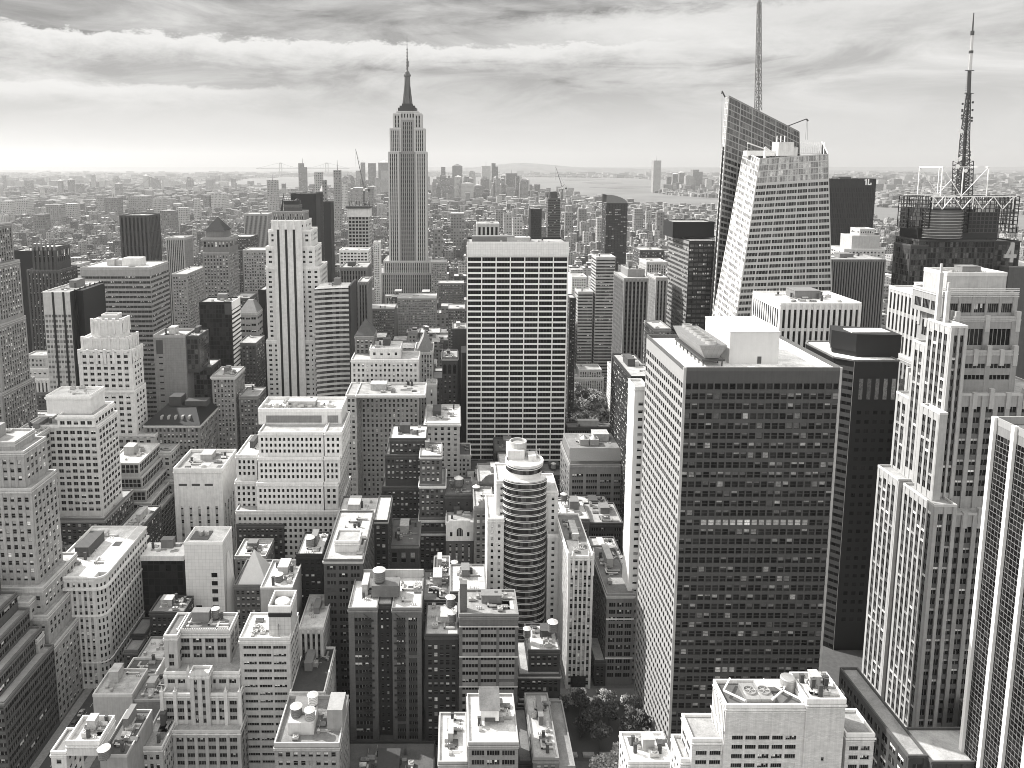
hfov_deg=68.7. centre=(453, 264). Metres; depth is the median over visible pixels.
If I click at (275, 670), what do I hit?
window
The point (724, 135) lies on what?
window
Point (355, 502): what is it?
loft building
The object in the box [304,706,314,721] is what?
water tank
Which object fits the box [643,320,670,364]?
grey office block
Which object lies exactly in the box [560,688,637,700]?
street
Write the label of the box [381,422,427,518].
brick tower
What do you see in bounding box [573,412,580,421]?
tree
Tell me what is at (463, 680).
window
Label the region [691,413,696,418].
window
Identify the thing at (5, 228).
window
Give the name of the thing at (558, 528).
window
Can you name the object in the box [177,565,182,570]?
window
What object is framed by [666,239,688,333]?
window
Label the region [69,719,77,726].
car
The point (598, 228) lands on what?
distant tower
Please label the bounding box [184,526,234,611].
panel tower
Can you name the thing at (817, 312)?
window
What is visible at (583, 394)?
tree
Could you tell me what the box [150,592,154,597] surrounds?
window
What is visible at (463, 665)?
window
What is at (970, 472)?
window
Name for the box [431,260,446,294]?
brick block
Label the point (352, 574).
window
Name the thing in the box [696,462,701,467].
window
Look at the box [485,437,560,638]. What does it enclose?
hotel tower
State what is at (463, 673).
window
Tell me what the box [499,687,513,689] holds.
window
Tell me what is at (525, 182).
distant tower
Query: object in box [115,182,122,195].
distant tower
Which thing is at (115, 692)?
stucco building
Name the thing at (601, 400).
tree
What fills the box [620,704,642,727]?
tree
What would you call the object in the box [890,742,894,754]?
window
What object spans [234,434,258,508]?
gridded wing
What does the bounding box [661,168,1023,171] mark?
hills
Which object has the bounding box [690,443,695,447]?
window
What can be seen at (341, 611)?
window
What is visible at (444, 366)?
arched window
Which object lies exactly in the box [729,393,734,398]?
window
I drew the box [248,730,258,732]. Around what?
window
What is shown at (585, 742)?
plaza
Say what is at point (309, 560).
dark brick building
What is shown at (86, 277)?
window
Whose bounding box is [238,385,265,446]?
brick block
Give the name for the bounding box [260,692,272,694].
window
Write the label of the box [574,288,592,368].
round corner block
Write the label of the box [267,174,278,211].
distant tower
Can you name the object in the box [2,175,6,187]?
distant tower
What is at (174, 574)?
window
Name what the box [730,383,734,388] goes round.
window
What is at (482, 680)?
window
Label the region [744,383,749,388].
window
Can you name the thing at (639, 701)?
tree
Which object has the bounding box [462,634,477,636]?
window
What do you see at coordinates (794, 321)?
window
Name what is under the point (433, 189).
distant tower
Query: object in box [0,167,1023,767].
ground
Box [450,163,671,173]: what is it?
hills
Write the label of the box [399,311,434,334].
window
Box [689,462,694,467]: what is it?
window
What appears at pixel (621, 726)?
tree
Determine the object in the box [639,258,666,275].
ornate roof block
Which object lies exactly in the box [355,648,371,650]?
window
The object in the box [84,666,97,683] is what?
window
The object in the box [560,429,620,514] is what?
office block
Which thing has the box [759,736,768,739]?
window
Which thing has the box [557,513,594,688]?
gothic tower
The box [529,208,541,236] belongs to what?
dark notched tower
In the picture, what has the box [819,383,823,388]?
window
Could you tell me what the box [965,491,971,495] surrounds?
window
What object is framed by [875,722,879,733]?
window
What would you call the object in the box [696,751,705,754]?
window
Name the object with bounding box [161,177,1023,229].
water
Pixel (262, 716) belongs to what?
window
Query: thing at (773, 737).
window
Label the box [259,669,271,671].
window
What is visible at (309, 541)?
water tank
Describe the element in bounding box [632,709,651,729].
tree
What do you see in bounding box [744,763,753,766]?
window
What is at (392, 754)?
building
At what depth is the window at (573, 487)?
525.89 m
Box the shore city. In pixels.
[0,171,1023,189]
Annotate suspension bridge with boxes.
[140,177,205,188]
[256,163,348,174]
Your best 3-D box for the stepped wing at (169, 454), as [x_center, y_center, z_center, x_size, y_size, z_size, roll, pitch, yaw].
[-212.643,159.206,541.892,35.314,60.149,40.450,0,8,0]
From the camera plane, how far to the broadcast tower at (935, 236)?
524.04 m
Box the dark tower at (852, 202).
[829,176,875,244]
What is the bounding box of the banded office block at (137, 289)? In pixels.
[80,257,170,419]
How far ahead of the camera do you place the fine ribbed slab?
708.93 m
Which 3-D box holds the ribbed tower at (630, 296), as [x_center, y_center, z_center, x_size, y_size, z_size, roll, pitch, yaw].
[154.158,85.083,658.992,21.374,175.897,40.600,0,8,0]
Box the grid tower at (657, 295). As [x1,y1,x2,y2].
[647,272,667,323]
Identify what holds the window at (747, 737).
in the apartment tower at (808, 719)
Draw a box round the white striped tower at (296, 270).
[265,194,327,396]
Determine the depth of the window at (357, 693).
336.08 m
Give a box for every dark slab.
[291,193,320,241]
[316,192,323,260]
[323,200,334,282]
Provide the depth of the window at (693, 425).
296.44 m
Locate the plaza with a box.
[563,703,642,760]
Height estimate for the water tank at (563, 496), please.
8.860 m
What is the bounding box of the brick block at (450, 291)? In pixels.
[438,280,463,309]
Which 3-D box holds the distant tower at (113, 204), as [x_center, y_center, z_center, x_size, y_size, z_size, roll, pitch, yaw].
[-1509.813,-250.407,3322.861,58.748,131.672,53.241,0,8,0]
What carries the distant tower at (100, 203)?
on the ground
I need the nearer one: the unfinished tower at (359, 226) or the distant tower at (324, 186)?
the unfinished tower at (359, 226)
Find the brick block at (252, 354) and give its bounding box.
[239,335,266,397]
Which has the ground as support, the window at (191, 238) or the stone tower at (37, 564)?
the stone tower at (37, 564)
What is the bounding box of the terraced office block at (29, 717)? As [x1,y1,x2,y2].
[0,576,59,767]
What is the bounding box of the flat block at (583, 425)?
[565,419,609,432]
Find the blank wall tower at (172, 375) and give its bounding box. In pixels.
[153,325,194,412]
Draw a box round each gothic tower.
[26,240,77,350]
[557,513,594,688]
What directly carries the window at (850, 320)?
in the white ribbed block at (801, 316)
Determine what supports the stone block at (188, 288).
on the ground
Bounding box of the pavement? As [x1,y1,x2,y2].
[30,688,96,767]
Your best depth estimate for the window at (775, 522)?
301.85 m
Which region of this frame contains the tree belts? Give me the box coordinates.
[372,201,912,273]
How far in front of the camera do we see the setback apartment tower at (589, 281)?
1029.30 m
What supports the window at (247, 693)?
in the office building at (269, 645)
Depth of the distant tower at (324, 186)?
1891.87 m
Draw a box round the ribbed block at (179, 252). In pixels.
[166,235,193,324]
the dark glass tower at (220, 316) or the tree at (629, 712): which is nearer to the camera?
the tree at (629, 712)
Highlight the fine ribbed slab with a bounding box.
[831,252,885,327]
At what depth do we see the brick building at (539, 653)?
342.34 m
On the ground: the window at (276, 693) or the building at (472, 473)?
the building at (472, 473)
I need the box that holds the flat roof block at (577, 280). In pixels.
[568,273,586,295]
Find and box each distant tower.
[0,201,15,214]
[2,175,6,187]
[14,196,34,214]
[24,180,33,188]
[33,214,50,238]
[40,187,44,196]
[45,204,66,227]
[58,178,63,192]
[65,203,80,220]
[67,178,75,192]
[75,180,84,192]
[91,174,95,186]
[96,194,107,212]
[99,180,106,187]
[104,195,123,215]
[111,176,121,196]
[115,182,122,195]
[128,196,153,212]
[143,175,148,187]
[152,178,160,188]
[152,198,166,212]
[160,210,178,234]
[163,180,174,186]
[176,208,189,232]
[193,198,200,221]
[203,195,211,213]
[211,194,228,212]
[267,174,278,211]
[298,158,307,192]
[314,172,322,192]
[322,180,327,218]
[333,163,342,231]
[342,184,347,208]
[343,175,347,186]
[348,187,367,204]
[356,171,360,186]
[360,179,366,187]
[361,160,365,180]
[368,163,375,185]
[368,186,373,205]
[375,178,380,193]
[378,160,387,180]
[381,171,387,191]
[432,182,435,196]
[433,229,442,259]
[436,182,440,198]
[441,167,444,179]
[442,175,448,196]
[448,185,453,199]
[451,212,463,250]
[452,164,461,186]
[455,175,461,197]
[459,179,461,197]
[461,180,473,199]
[468,171,475,184]
[474,184,481,198]
[480,179,488,192]
[481,166,490,190]
[491,163,497,181]
[492,181,494,196]
[495,176,499,196]
[495,209,502,231]
[501,178,504,193]
[503,213,511,234]
[505,171,516,187]
[507,187,513,195]
[512,217,522,235]
[515,176,519,195]
[519,179,522,197]
[522,179,528,197]
[564,210,572,235]
[577,209,586,229]
[595,217,601,241]
[632,209,642,231]
[645,211,651,222]
[651,159,660,192]
[655,212,664,238]
[663,184,672,188]
[666,176,670,183]
[671,173,677,182]
[678,171,684,183]
[684,176,692,184]
[690,170,702,185]
[705,179,711,189]
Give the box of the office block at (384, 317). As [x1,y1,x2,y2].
[372,303,396,338]
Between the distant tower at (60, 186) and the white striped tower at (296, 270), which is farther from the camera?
the distant tower at (60, 186)
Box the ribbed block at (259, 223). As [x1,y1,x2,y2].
[244,212,271,246]
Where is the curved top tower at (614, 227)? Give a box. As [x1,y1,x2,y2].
[601,194,627,270]
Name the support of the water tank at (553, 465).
on the building at (546, 467)
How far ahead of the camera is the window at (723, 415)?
295.86 m
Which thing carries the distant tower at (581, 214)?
on the ground
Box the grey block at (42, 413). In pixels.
[38,411,55,415]
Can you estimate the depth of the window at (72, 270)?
649.07 m
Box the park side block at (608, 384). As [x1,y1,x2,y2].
[606,362,610,410]
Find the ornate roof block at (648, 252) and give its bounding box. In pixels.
[633,247,664,264]
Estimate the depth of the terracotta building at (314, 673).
328.87 m
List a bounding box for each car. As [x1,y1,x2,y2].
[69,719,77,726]
[77,709,84,715]
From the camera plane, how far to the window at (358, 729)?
338.42 m
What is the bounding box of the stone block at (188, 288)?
[172,266,204,327]
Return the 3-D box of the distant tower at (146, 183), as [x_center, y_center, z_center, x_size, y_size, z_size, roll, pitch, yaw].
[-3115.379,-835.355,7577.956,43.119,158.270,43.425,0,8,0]
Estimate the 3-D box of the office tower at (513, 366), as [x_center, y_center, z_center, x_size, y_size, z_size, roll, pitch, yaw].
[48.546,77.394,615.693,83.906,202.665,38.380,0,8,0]
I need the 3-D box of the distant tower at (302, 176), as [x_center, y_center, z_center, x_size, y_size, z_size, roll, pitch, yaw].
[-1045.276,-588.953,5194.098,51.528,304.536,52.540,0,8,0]
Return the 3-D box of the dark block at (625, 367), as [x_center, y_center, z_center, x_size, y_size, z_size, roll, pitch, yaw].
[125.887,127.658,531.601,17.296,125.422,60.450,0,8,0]
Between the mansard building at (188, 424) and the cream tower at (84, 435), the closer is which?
the cream tower at (84, 435)
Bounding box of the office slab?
[634,316,842,750]
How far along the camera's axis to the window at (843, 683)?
299.21 m
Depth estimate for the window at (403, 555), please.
428.49 m
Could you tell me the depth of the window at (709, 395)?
294.82 m
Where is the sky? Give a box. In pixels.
[0,0,1023,166]
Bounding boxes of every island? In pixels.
[561,178,603,180]
[584,181,619,183]
[592,186,650,188]
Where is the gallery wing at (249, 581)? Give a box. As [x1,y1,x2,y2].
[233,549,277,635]
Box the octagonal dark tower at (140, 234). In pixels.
[119,213,161,260]
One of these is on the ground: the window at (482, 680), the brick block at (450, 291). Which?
the brick block at (450, 291)
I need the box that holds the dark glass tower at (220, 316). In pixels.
[199,293,241,366]
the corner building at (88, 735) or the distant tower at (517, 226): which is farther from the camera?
the distant tower at (517, 226)
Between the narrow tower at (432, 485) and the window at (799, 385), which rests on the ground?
the narrow tower at (432, 485)
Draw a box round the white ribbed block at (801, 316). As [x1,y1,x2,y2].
[752,287,861,347]
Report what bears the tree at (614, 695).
on the ground
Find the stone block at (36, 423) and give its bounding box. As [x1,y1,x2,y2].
[17,416,52,468]
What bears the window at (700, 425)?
in the office slab
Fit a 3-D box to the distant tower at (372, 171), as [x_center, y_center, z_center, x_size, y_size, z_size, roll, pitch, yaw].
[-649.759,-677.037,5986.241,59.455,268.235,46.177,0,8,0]
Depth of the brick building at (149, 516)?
452.02 m
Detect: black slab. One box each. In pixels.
[14,247,32,352]
[258,285,267,396]
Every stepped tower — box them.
[173,449,236,558]
[831,227,884,258]
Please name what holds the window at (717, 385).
in the office slab
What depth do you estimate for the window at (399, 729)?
338.42 m
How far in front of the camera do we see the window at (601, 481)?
525.38 m
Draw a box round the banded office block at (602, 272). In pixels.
[591,254,615,379]
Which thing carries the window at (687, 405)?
in the office slab
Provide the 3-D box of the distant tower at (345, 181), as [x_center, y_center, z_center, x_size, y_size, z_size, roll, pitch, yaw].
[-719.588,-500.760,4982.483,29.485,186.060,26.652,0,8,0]
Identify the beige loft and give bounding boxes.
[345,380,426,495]
[350,337,420,495]
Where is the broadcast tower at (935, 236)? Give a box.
[891,13,1023,378]
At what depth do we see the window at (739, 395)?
294.85 m
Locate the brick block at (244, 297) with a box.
[234,292,257,309]
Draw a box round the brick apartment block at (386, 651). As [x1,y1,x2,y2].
[347,569,424,740]
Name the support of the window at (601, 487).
in the office block at (590, 463)
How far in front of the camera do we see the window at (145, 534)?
384.66 m
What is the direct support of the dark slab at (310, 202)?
on the ground
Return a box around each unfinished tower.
[346,200,372,302]
[546,192,560,236]
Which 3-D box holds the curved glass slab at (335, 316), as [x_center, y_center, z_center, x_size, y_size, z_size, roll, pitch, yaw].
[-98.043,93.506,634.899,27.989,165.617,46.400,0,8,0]
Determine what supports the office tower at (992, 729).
on the ground
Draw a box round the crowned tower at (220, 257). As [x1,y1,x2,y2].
[200,217,239,297]
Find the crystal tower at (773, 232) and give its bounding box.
[710,0,831,316]
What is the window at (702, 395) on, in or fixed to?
in the office slab
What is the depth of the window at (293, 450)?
451.25 m
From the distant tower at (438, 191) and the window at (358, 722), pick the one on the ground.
the distant tower at (438, 191)
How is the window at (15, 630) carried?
in the terraced office block at (29, 717)
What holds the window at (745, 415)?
in the office slab
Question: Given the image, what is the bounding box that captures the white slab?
[622,379,644,678]
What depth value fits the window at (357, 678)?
335.09 m
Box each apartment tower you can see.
[586,276,590,288]
[670,669,875,767]
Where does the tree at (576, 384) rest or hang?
on the ground
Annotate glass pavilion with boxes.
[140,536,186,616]
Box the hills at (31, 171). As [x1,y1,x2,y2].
[0,170,450,172]
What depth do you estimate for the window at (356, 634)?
332.24 m
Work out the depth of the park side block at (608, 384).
797.65 m
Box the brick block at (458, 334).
[452,321,465,442]
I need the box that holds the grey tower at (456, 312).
[448,304,464,348]
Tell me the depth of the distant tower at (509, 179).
5566.15 m
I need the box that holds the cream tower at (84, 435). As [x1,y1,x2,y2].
[40,385,133,544]
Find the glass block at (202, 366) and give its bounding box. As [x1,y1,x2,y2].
[186,325,220,402]
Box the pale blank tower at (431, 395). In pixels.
[426,379,437,405]
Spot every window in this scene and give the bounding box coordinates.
[0,228,35,428]
[0,598,58,767]
[1,447,81,717]
[29,270,76,348]
[47,433,52,468]
[48,355,65,391]
[58,408,132,544]
[82,270,170,416]
[84,355,157,447]
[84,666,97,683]
[96,534,145,677]
[140,447,175,536]
[143,572,147,577]
[143,579,147,584]
[144,592,148,597]
[144,599,148,604]
[148,565,152,570]
[148,572,153,577]
[149,512,160,541]
[149,579,153,584]
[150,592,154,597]
[154,565,158,570]
[154,572,159,577]
[155,579,159,584]
[157,216,161,260]
[160,565,164,570]
[160,572,164,577]
[161,579,165,584]
[166,565,170,570]
[166,572,170,577]
[166,579,171,584]
[168,238,192,323]
[171,565,176,570]
[172,449,179,467]
[172,572,176,577]
[172,579,176,584]
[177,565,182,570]
[178,572,182,577]
[178,579,182,584]
[181,646,189,649]
[187,270,203,326]
[193,646,201,649]
[194,680,211,722]
[199,333,219,373]
[201,414,217,448]
[205,241,238,297]
[206,646,213,649]
[209,341,229,366]
[212,589,217,593]
[218,646,225,649]
[236,372,243,448]
[239,237,257,291]
[239,418,349,559]
[242,695,248,767]
[244,646,255,648]
[245,216,271,246]
[245,271,256,290]
[245,669,256,671]
[245,692,257,694]
[248,715,258,717]
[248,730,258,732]
[249,745,259,747]
[249,760,260,762]
[257,341,265,386]
[258,646,270,648]
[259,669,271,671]
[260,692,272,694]
[261,715,272,717]
[262,730,273,732]
[262,745,273,747]
[263,760,274,762]
[269,214,326,394]
[273,646,285,648]
[274,669,286,671]
[275,692,286,694]
[327,566,335,569]
[327,573,335,576]
[339,566,347,569]
[339,573,347,576]
[339,588,347,591]
[340,610,347,613]
[340,632,348,635]
[341,668,348,671]
[344,731,348,767]
[351,566,358,569]
[351,573,359,576]
[355,625,370,628]
[355,633,370,635]
[355,640,371,643]
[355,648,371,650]
[355,655,371,657]
[355,663,371,665]
[356,670,371,672]
[356,677,371,680]
[356,685,371,687]
[356,692,371,694]
[356,699,371,702]
[356,707,372,709]
[356,714,372,716]
[356,721,372,723]
[357,728,372,731]
[357,736,372,738]
[358,411,362,494]
[363,349,416,494]
[370,525,373,568]
[383,122,430,302]
[392,553,396,561]
[398,728,405,731]
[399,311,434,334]
[401,553,405,561]
[409,625,416,628]
[409,640,416,643]
[409,677,416,680]
[409,699,417,702]
[409,728,417,731]
[410,553,414,561]
[443,364,446,373]
[457,528,462,535]
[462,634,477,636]
[462,642,477,644]
[462,649,477,651]
[462,658,477,659]
[462,664,477,666]
[462,672,477,674]
[462,679,477,681]
[462,687,477,689]
[463,627,477,629]
[472,751,483,754]
[472,760,483,763]
[481,627,495,629]
[481,634,495,636]
[481,642,495,644]
[481,649,495,651]
[481,658,495,659]
[481,664,495,666]
[481,672,495,674]
[481,679,495,681]
[487,751,498,754]
[487,760,498,764]
[490,506,552,617]
[499,627,514,629]
[499,634,514,636]
[499,642,514,644]
[499,649,514,651]
[499,658,513,659]
[499,664,513,666]
[499,672,513,674]
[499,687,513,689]
[502,751,514,754]
[502,760,514,764]
[558,528,566,676]
[572,474,582,476]
[572,480,582,482]
[572,486,582,488]
[574,292,576,367]
[586,474,596,476]
[586,480,596,482]
[586,486,596,488]
[591,258,611,378]
[592,588,597,634]
[600,474,610,476]
[600,480,610,482]
[600,486,610,488]
[601,204,626,269]
[610,359,627,521]
[612,277,642,361]
[635,350,837,750]
[648,277,654,319]
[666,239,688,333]
[671,731,868,767]
[683,452,687,457]
[684,413,689,418]
[684,423,688,428]
[684,433,688,438]
[685,393,690,398]
[685,403,689,408]
[686,383,690,388]
[689,452,694,457]
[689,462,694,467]
[690,433,695,438]
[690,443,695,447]
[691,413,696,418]
[691,423,696,428]
[692,293,711,329]
[692,393,697,398]
[692,403,696,408]
[693,383,697,388]
[695,760,705,763]
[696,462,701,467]
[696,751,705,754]
[697,443,702,447]
[697,452,702,457]
[698,423,703,428]
[698,433,702,438]
[699,393,704,398]
[699,403,704,408]
[699,413,703,418]
[700,383,705,388]
[704,452,709,457]
[705,423,710,428]
[705,433,710,438]
[706,403,711,408]
[706,413,711,418]
[707,383,712,388]
[707,393,712,398]
[708,520,713,524]
[709,760,719,763]
[710,751,719,754]
[711,452,716,457]
[712,97,727,314]
[712,433,717,438]
[713,154,759,315]
[713,413,718,418]
[713,423,718,428]
[714,393,719,398]
[714,403,719,408]
[715,158,740,303]
[715,383,720,388]
[719,443,724,447]
[720,423,725,428]
[720,433,725,438]
[721,403,726,408]
[721,413,726,418]
[722,383,727,388]
[722,393,727,398]
[727,433,732,438]
[728,413,733,418]
[728,423,732,428]
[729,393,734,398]
[729,403,733,408]
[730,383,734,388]
[730,763,740,766]
[731,745,741,748]
[731,754,741,757]
[732,736,742,739]
[735,413,740,418]
[735,423,740,428]
[736,393,741,398]
[736,403,741,408]
[737,383,742,388]
[737,520,742,524]
[738,181,830,316]
[742,423,747,428]
[743,403,748,408]
[743,413,748,418]
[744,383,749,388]
[744,393,749,398]
[744,754,754,757]
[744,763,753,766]
[745,736,755,739]
[745,745,754,748]
[750,413,755,418]
[751,393,756,398]
[751,403,756,408]
[752,383,757,388]
[753,298,777,326]
[757,763,767,766]
[758,403,763,408]
[758,745,768,748]
[758,754,767,757]
[759,383,764,388]
[759,393,764,398]
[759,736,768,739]
[766,393,771,398]
[767,383,771,388]
[770,763,780,766]
[771,754,781,757]
[772,736,782,739]
[772,745,781,748]
[773,520,778,524]
[774,383,779,388]
[781,383,786,388]
[782,310,784,327]
[784,754,794,757]
[785,745,794,748]
[786,736,795,739]
[787,310,790,327]
[789,383,794,388]
[793,310,795,327]
[796,383,801,388]
[798,331,800,344]
[799,310,801,327]
[802,520,807,524]
[803,331,805,347]
[804,310,807,327]
[804,383,809,388]
[810,310,812,327]
[811,383,816,388]
[815,310,818,327]
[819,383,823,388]
[821,310,823,327]
[823,483,844,647]
[826,383,831,388]
[827,310,829,327]
[831,230,882,255]
[832,310,835,324]
[833,188,874,243]
[833,383,838,388]
[838,310,840,325]
[841,411,893,620]
[841,679,876,767]
[843,310,846,325]
[849,310,851,325]
[855,262,883,327]
[855,310,857,326]
[858,379,903,398]
[864,475,901,693]
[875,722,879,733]
[880,755,884,766]
[881,744,885,755]
[882,733,886,743]
[887,494,951,726]
[888,292,917,390]
[889,754,893,765]
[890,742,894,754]
[892,238,993,284]
[893,401,904,468]
[898,753,902,765]
[905,349,921,469]
[912,764,921,767]
[915,296,921,305]
[917,414,935,490]
[922,319,926,334]
[923,298,929,308]
[923,328,962,492]
[931,301,934,309]
[937,548,977,722]
[950,303,957,310]
[954,491,959,495]
[955,480,960,485]
[956,470,961,474]
[957,449,963,454]
[957,460,962,464]
[959,428,965,433]
[959,439,964,443]
[960,303,970,311]
[960,417,966,422]
[962,407,967,411]
[962,558,967,562]
[963,548,968,552]
[964,375,982,378]
[964,434,1023,767]
[964,537,969,542]
[965,364,984,367]
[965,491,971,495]
[966,480,972,485]
[967,329,982,344]
[967,470,973,474]
[968,460,974,464]
[969,449,975,454]
[970,439,976,443]
[971,428,977,433]
[972,417,978,422]
[974,303,984,311]
[977,491,983,495]
[978,480,984,485]
[979,470,985,474]
[980,460,986,464]
[981,449,987,454]
[982,439,988,443]
[983,428,989,433]
[984,417,990,422]
[987,303,997,311]
[988,329,1009,344]
[989,375,1008,378]
[990,364,1009,367]
[998,407,1003,411]
[1001,303,1011,311]
[1010,407,1015,411]
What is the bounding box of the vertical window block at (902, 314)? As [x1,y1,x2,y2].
[886,282,922,390]
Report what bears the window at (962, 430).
in the office tower at (964, 383)
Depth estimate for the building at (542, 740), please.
304.24 m
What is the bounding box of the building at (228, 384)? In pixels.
[210,365,244,452]
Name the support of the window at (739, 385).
in the office slab
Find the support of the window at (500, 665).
in the loft building at (488, 636)
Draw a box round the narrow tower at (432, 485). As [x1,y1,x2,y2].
[418,438,446,569]
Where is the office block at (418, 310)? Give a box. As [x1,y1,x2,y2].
[397,293,436,335]
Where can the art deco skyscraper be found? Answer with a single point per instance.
(406, 267)
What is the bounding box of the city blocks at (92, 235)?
[0,183,1023,366]
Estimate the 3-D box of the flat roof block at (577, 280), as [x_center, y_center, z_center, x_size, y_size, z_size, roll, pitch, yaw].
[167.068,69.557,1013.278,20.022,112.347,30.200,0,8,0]
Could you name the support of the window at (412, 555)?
in the club house at (406, 547)
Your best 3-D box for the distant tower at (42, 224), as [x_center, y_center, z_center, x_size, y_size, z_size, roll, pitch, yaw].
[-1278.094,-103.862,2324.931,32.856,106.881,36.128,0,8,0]
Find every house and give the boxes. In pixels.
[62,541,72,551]
[123,630,151,667]
[129,617,150,643]
[137,636,164,657]
[143,709,175,767]
[148,593,193,635]
[234,538,274,580]
[391,518,421,568]
[424,567,449,677]
[433,552,449,577]
[445,505,473,563]
[449,563,486,674]
[472,487,492,563]
[591,635,606,685]
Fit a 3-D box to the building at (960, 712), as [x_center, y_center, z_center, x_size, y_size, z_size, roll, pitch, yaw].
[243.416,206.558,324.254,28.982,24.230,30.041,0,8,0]
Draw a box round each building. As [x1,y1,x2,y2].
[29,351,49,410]
[49,713,115,767]
[63,526,148,688]
[92,663,147,727]
[100,704,152,767]
[120,442,176,536]
[120,505,161,543]
[133,674,164,720]
[143,393,218,458]
[159,607,249,767]
[210,365,244,452]
[238,590,299,767]
[240,299,262,339]
[260,558,302,623]
[273,692,349,767]
[289,647,336,694]
[295,529,330,611]
[299,594,330,657]
[322,510,374,705]
[331,495,378,533]
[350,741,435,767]
[354,318,376,353]
[374,496,392,568]
[402,343,414,350]
[414,330,433,424]
[424,404,460,476]
[424,602,458,746]
[434,359,441,370]
[434,371,441,403]
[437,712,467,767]
[441,349,458,403]
[444,475,472,530]
[458,580,518,714]
[460,443,470,476]
[466,469,476,485]
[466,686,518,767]
[471,459,492,468]
[476,462,498,493]
[493,435,515,461]
[497,453,506,462]
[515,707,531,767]
[517,623,561,706]
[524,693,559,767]
[542,461,559,496]
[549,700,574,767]
[558,496,589,540]
[574,364,603,391]
[575,494,607,501]
[583,501,623,553]
[588,536,622,558]
[590,544,635,683]
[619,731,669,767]
[838,667,974,767]
[957,699,962,726]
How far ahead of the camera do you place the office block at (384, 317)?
979.54 m
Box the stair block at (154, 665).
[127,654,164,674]
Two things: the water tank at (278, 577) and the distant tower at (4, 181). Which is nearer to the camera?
the water tank at (278, 577)
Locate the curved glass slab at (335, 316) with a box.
[314,277,356,396]
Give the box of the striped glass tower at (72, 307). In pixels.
[42,278,105,391]
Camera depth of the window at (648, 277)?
683.22 m
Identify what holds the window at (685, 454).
in the office slab
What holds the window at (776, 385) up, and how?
in the office slab
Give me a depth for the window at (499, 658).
326.14 m
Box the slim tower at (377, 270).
[373,240,381,302]
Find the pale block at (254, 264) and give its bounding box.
[243,247,265,301]
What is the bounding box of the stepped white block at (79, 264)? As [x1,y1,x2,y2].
[71,261,89,277]
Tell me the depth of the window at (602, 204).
1409.77 m
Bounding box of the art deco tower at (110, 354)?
[77,312,157,450]
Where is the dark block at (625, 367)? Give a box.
[610,353,645,526]
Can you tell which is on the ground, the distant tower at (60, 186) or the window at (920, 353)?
the distant tower at (60, 186)
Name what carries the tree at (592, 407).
on the ground
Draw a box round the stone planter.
[583,752,593,757]
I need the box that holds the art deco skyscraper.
[382,49,431,302]
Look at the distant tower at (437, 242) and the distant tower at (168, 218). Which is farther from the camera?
the distant tower at (168, 218)
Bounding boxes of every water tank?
[97,743,110,760]
[211,606,219,619]
[274,572,282,582]
[290,702,301,717]
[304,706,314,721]
[305,535,314,547]
[307,691,317,706]
[373,566,385,583]
[446,594,455,609]
[447,610,455,624]
[454,476,462,486]
[472,484,479,490]
[523,626,530,641]
[547,619,557,634]
[551,462,555,468]
[560,492,566,503]
[608,543,614,551]
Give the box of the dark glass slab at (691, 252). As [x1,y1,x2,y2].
[663,219,715,334]
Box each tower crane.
[356,152,369,205]
[555,168,566,199]
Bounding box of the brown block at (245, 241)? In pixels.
[237,234,257,292]
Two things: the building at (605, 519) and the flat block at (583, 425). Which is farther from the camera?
the flat block at (583, 425)
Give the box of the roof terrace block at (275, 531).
[236,523,284,559]
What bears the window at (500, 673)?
in the loft building at (488, 636)
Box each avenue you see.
[39,667,124,767]
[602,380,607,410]
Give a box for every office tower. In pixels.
[340,261,372,330]
[357,277,371,326]
[461,235,568,461]
[805,325,903,649]
[862,263,1023,726]
[958,416,1023,767]
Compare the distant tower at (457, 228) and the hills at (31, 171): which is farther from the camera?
the hills at (31, 171)
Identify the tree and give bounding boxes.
[560,693,570,711]
[568,687,577,707]
[571,688,590,717]
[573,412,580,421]
[573,717,589,737]
[574,381,581,389]
[574,388,578,398]
[574,399,581,406]
[577,386,588,393]
[579,388,588,397]
[579,398,588,405]
[579,405,587,411]
[580,409,589,418]
[580,710,590,725]
[587,395,597,403]
[587,403,597,412]
[587,414,599,419]
[588,388,595,396]
[588,705,603,722]
[589,720,612,748]
[589,753,617,767]
[590,697,606,721]
[596,396,604,408]
[597,391,605,400]
[599,412,604,421]
[599,688,613,701]
[602,411,609,421]
[602,700,618,725]
[608,741,618,767]
[611,690,616,699]
[618,719,625,730]
[620,693,630,705]
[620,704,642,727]
[622,718,641,730]
[631,693,641,707]
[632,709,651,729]
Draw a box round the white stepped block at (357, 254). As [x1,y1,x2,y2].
[339,247,370,265]
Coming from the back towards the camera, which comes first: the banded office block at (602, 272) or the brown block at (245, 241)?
the brown block at (245, 241)
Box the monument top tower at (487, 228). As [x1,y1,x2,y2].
[476,222,498,234]
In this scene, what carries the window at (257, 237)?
in the brown block at (245, 241)
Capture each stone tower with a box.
[0,222,37,428]
[0,422,83,721]
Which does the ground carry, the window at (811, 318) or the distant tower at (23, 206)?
the distant tower at (23, 206)
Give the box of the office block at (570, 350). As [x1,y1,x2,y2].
[565,294,575,421]
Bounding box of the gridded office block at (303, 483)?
[235,397,350,559]
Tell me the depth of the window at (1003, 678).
247.02 m
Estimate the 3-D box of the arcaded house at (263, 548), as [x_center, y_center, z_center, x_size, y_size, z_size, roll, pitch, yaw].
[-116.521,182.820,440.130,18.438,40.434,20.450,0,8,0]
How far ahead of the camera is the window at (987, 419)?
332.65 m
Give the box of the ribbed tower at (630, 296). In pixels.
[609,260,648,421]
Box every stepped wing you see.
[158,443,180,533]
[313,332,316,396]
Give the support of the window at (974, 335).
in the office tower at (964, 383)

